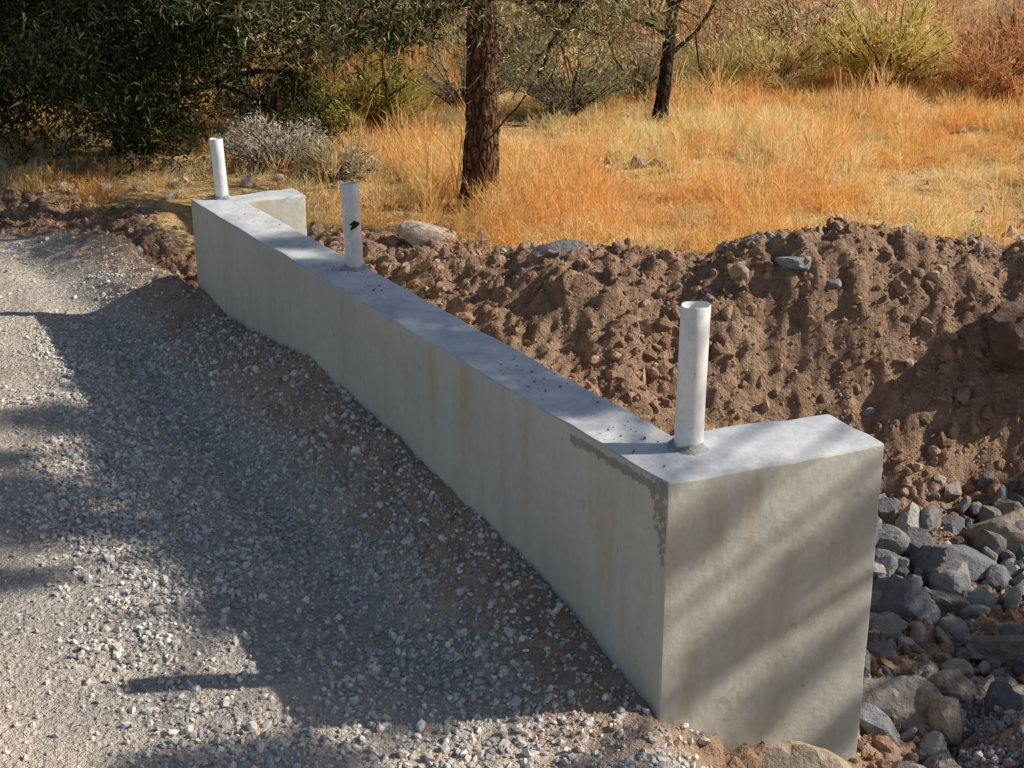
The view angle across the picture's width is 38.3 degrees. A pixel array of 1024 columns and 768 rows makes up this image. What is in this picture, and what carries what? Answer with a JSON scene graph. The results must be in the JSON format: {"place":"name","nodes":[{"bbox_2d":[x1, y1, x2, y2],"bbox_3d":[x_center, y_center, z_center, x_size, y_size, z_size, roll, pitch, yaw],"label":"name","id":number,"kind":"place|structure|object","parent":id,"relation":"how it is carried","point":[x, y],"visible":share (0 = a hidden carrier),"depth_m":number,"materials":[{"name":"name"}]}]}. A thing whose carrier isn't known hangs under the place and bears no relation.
{"place":"outdoors","nodes":[
{"label":"outdoors","id":0,"kind":"place"},
{"bbox_2d":[0,230,711,767],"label":"gravel road","id":1,"kind":"structure","parent":0,"point":[68,717],"depth_m":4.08,"materials":[{"name":"grey gravel"}]},
{"bbox_2d":[0,0,1023,767],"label":"ground","id":2,"kind":"structure","parent":0,"point":[792,324],"depth_m":6.03,"materials":[{"name":"brown soil"}]},
{"bbox_2d":[0,0,277,109],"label":"juniper tree","id":3,"kind":"object","parent":2,"relation":"on","point":[81,20],"visible":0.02,"depth_m":9.95,"materials":[{"name":"green plant"}]},
{"bbox_2d":[0,0,454,177],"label":"juniper tree","id":4,"kind":"object","parent":2,"relation":"on","point":[105,68],"visible":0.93,"depth_m":8.41,"materials":[{"name":"green plant"}]},
{"bbox_2d":[203,55,320,132],"bbox_3d":[-1.646,-1.939,9.870,0.835,0.564,0.935,0,20,0],"label":"sagebrush","id":5,"kind":"object","parent":2,"relation":"on","point":[245,108],"visible":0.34,"depth_m":9.70,"materials":[{"name":"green plant"}]},
{"bbox_2d":[207,100,335,173],"bbox_3d":[-1.428,-1.466,8.791,0.815,0.417,0.773,-14,24,-33],"label":"sagebrush","id":6,"kind":"object","parent":2,"relation":"on","point":[273,145],"visible":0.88,"depth_m":8.69,"materials":[{"name":"grey plant"}]},
{"bbox_2d":[289,131,388,183],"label":"sagebrush","id":7,"kind":"object","parent":2,"relation":"on","point":[351,166],"visible":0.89,"depth_m":8.49,"materials":[{"name":"grey plant"}]},
{"bbox_2d":[273,40,439,135],"bbox_3d":[-1.022,-1.933,9.716,1.086,0.691,1.148,10,22,24],"label":"green bush","id":8,"kind":"object","parent":2,"relation":"on","point":[377,107],"visible":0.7,"depth_m":9.57,"materials":[{"name":"green plant"}]},
{"bbox_2d":[152,0,666,82],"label":"background brush","id":9,"kind":"object","parent":2,"relation":"on","point":[500,46],"visible":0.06,"depth_m":12.09,"materials":[{"name":"plant"}]},
{"bbox_2d":[130,271,700,753],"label":"soil crumbs","id":10,"kind":"object","parent":2,"relation":"on","point":[542,623],"visible":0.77,"depth_m":4.43,"materials":[{"name":"soil"}]},
{"bbox_2d":[397,220,456,246],"bbox_3d":[-0.400,-0.684,6.976,0.280,0.191,0.213,0,20,0],"label":"boulder","id":11,"kind":"object","parent":2,"relation":"on","point":[419,233],"visible":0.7,"depth_m":6.88,"materials":[{"name":"beige stone"}]},
{"bbox_2d":[239,0,634,74],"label":"juniper tree","id":12,"kind":"object","parent":2,"relation":"on","point":[428,23],"visible":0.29,"depth_m":12.06,"materials":[{"name":"green plant"}]},
{"bbox_2d":[412,44,518,108],"bbox_3d":[-0.316,-2.206,10.699,0.868,0.497,0.850,0,20,0],"label":"sagebrush","id":13,"kind":"object","parent":2,"relation":"on","point":[444,87],"visible":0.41,"depth_m":10.67,"materials":[{"name":"green plant"}]},
{"bbox_2d":[125,0,864,214],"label":"pine tree","id":14,"kind":"object","parent":2,"relation":"on","point":[482,128],"visible":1,"depth_m":7.12,"materials":[{"name":"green plant"}]},
{"bbox_2d":[11,193,989,763],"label":"bank stones","id":15,"kind":"object","parent":2,"relation":"on","point":[869,409],"visible":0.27,"depth_m":5.99,"materials":[{"name":"grey stone"}]},
{"bbox_2d":[0,27,1023,254],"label":"dry grass","id":16,"kind":"structure","parent":2,"relation":"on","point":[775,128],"depth_m":8.59,"materials":[{"name":"yellow plant"}]},
{"bbox_2d":[0,187,1023,767],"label":"dirt clods","id":17,"kind":"object","parent":2,"relation":"on","point":[892,751],"visible":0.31,"depth_m":5.95,"materials":[{"name":"brown soil"}]},
{"bbox_2d":[0,186,1023,767],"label":"dirt crumble","id":18,"kind":"object","parent":2,"relation":"on","point":[454,252],"visible":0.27,"depth_m":6.02,"materials":[{"name":"soil"}]},
{"bbox_2d":[0,95,1023,247],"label":"field stones","id":19,"kind":"object","parent":2,"relation":"on","point":[248,181],"visible":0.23,"depth_m":8.65,"materials":[{"name":"grey stone"}]},
{"bbox_2d":[16,151,1017,367],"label":"bank rocks","id":20,"kind":"object","parent":2,"relation":"on","point":[837,282],"visible":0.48,"depth_m":6.20,"materials":[{"name":"grey stone"}]},
{"bbox_2d":[191,188,883,760],"bbox_3d":[-0.201,0.401,5.149,0.632,1.525,3.449,-11,23,-28],"label":"concrete headwall","id":21,"kind":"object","parent":2,"relation":"on","point":[721,588],"visible":0.48,"depth_m":3.76,"materials":[{"name":"grey concrete"}]},
{"bbox_2d":[209,138,232,199],"bbox_3d":[-1.212,-0.885,6.128,0.097,0.272,0.080,0,20,0],"label":"pvc pipe","id":22,"kind":"object","parent":21,"relation":"on","point":[219,168],"visible":0.98,"depth_m":6.11,"materials":[{"name":"white plastic"}]},
{"bbox_2d":[340,181,370,271],"bbox_3d":[-0.547,-0.537,5.098,0.112,0.322,0.094,0,20,0],"label":"pvc pipe","id":23,"kind":"object","parent":21,"relation":"on","point":[351,216],"visible":0.99,"depth_m":5.07,"materials":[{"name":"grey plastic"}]},
{"bbox_2d":[235,203,694,466],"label":"dirt crumbs","id":24,"kind":"object","parent":21,"relation":"on","point":[644,437],"visible":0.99,"depth_m":4.01,"materials":[{"name":"brown soil"}]},
{"bbox_2d":[667,301,710,454],"bbox_3d":[0.433,-0.008,3.555,0.108,0.384,0.127,0,20,0],"label":"pvc pipe","id":25,"kind":"object","parent":21,"relation":"on","point":[694,332],"visible":0.98,"depth_m":3.53,"materials":[{"name":"white plastic"}]},
{"bbox_2d":[526,238,592,263],"bbox_3d":[0.214,-0.553,6.422,0.296,0.161,0.136,-7,21,-19],"label":"boulder","id":26,"kind":"object","parent":2,"relation":"on","point":[565,246],"visible":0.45,"depth_m":6.39,"materials":[{"name":"grey stone"}]},
{"bbox_2d":[501,38,639,116],"bbox_3d":[0.416,-2.181,10.489,1.004,0.598,1.005,0,20,0],"label":"sagebrush","id":27,"kind":"object","parent":2,"relation":"on","point":[557,93],"visible":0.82,"depth_m":10.40,"materials":[{"name":"grey plant"}]},
{"bbox_2d":[582,32,692,98],"bbox_3d":[0.946,-2.363,11.045,0.898,0.521,0.840,0,20,0],"label":"sagebrush","id":28,"kind":"object","parent":2,"relation":"on","point":[649,79],"visible":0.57,"depth_m":10.93,"materials":[{"name":"green plant"}]},
{"bbox_2d":[578,0,797,125],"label":"young pine tree","id":29,"kind":"object","parent":2,"relation":"on","point":[662,97],"visible":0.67,"depth_m":10.06,"materials":[{"name":"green plant"}]},
{"bbox_2d":[359,0,1023,52],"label":"background brush","id":30,"kind":"object","parent":2,"relation":"on","point":[946,2],"visible":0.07,"depth_m":14.29,"materials":[{"name":"plant"}]},
{"bbox_2d":[656,36,764,96],"bbox_3d":[1.495,-2.345,11.267,0.959,0.635,1.017,10,22,25],"label":"green bush","id":31,"kind":"object","parent":2,"relation":"on","point":[697,71],"visible":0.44,"depth_m":11.09,"materials":[{"name":"green plant"}]},
{"bbox_2d":[728,262,748,280],"bbox_3d":[0.932,-0.463,6.044,0.078,0.089,0.077,10,22,26],"label":"boulder","id":32,"kind":"object","parent":2,"relation":"on","point":[736,270],"visible":1,"depth_m":6.02,"materials":[{"name":"beige stone"}]},
{"bbox_2d":[711,19,835,93],"bbox_3d":[2.005,-2.478,11.320,1.018,0.631,0.976,0,20,0],"label":"yellow bush","id":33,"kind":"object","parent":2,"relation":"on","point":[794,59],"visible":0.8,"depth_m":11.17,"materials":[{"name":"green plant"}]},
{"bbox_2d":[775,256,810,269],"bbox_3d":[1.154,-0.492,6.038,0.128,0.071,0.112,-10,22,-25],"label":"boulder","id":34,"kind":"object","parent":2,"relation":"on","point":[790,262],"visible":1,"depth_m":6.01,"materials":[{"name":"grey stone"}]},
{"bbox_2d":[722,0,884,61],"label":"bush","id":35,"kind":"object","parent":2,"relation":"on","point":[784,27],"visible":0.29,"depth_m":12.02,"materials":[{"name":"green plant"}]},
{"bbox_2d":[758,740,852,767],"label":"boulder","id":36,"kind":"object","parent":2,"relation":"on","point":[794,754],"visible":1,"depth_m":3.48,"materials":[{"name":"beige stone"}]},
{"bbox_2d":[600,0,1023,78],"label":"background brush","id":37,"kind":"object","parent":2,"relation":"on","point":[728,32],"visible":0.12,"depth_m":13.06,"materials":[{"name":"plant"}]},
{"bbox_2d":[808,0,968,92],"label":"yellow bush","id":38,"kind":"object","parent":2,"relation":"on","point":[905,51],"visible":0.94,"depth_m":11.04,"materials":[{"name":"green plant"}]},
{"bbox_2d":[862,675,937,730],"bbox_3d":[1.095,0.945,4.289,0.300,0.156,0.186,0,20,0],"label":"boulder","id":39,"kind":"object","parent":2,"relation":"on","point":[876,693],"visible":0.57,"depth_m":4.27,"materials":[{"name":"grey stone"}]},
{"bbox_2d":[870,577,942,621],"bbox_3d":[1.278,0.726,4.918,0.298,0.181,0.182,9,22,24],"label":"boulder","id":40,"kind":"object","parent":2,"relation":"on","point":[902,598],"visible":0.54,"depth_m":4.87,"materials":[{"name":"grey stone"}]},
{"bbox_2d":[859,472,1023,767],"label":"riprap rocks","id":41,"kind":"object","parent":2,"relation":"on","point":[955,680],"visible":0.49,"depth_m":4.83,"materials":[{"name":"grey stone"}]},
{"bbox_2d":[870,667,1023,767],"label":"gravel heap","id":42,"kind":"object","parent":2,"relation":"on","point":[983,741],"visible":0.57,"depth_m":4.14,"materials":[{"name":"gravel"}]},
{"bbox_2d":[908,544,996,586],"bbox_3d":[1.572,0.649,5.271,0.318,0.196,0.246,0,20,0],"label":"boulder","id":43,"kind":"object","parent":2,"relation":"on","point":[930,558],"visible":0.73,"depth_m":5.20,"materials":[{"name":"grey stone"}]},
{"bbox_2d":[922,24,1023,100],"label":"brown bush","id":44,"kind":"object","parent":2,"relation":"on","point":[995,73],"visible":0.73,"depth_m":10.86,"materials":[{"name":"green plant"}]},
{"bbox_2d":[948,0,1023,68],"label":"brown bush","id":45,"kind":"object","parent":2,"relation":"on","point":[1007,35],"visible":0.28,"depth_m":11.61,"materials":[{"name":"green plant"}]},
{"bbox_2d":[966,508,1023,559],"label":"boulder","id":46,"kind":"object","parent":2,"relation":"on","point":[1004,526],"visible":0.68,"depth_m":5.38,"materials":[{"name":"brown stone"}]},
{"bbox_2d":[970,634,1023,666],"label":"boulder","id":47,"kind":"object","parent":2,"relation":"on","point":[1007,650],"visible":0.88,"depth_m":4.62,"materials":[{"name":"grey stone"}]},
{"bbox_2d":[988,301,1023,370],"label":"boulder","id":48,"kind":"object","parent":2,"relation":"on","point":[1006,329],"visible":1,"depth_m":5.80,"materials":[{"name":"brown stone"}]}
]}

